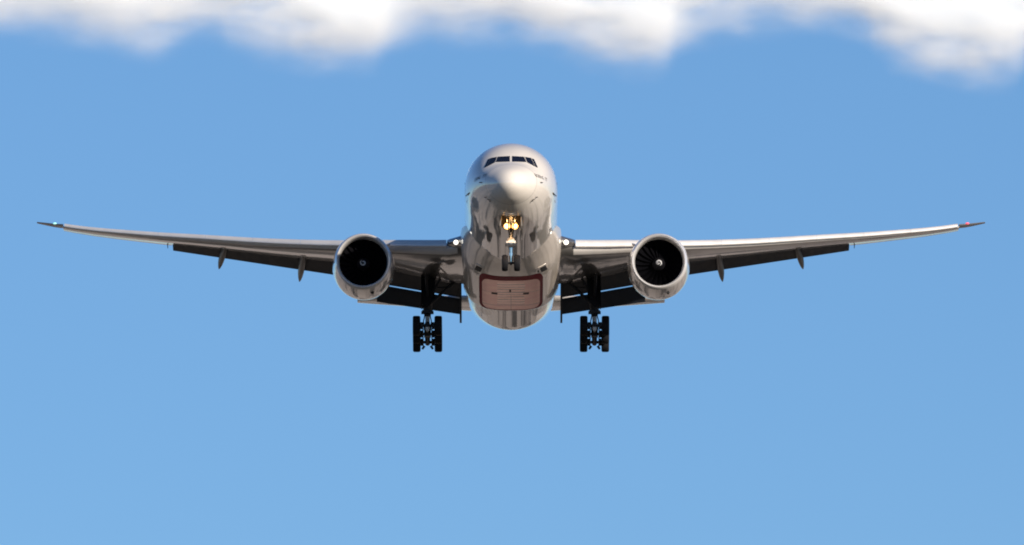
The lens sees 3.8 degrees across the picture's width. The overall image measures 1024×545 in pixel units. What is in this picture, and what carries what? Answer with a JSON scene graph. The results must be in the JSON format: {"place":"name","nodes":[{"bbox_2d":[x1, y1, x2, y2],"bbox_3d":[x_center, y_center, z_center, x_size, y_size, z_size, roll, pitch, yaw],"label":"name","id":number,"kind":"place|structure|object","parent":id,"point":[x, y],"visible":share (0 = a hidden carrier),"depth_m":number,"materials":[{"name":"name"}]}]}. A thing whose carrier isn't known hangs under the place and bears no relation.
{"place":"outdoors","nodes":[
{"label":"outdoors","id":0,"kind":"place"},
{"bbox_2d":[37,143,984,351],"bbox_3d":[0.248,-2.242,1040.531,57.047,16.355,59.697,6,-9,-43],"label":"airliner","id":1,"kind":"object","parent":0,"point":[510,258],"visible":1,"depth_m":1028.53,"materials":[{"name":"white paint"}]},
{"bbox_2d":[0,0,1023,544],"label":"sky","id":2,"kind":"structure","parent":0,"point":[151,393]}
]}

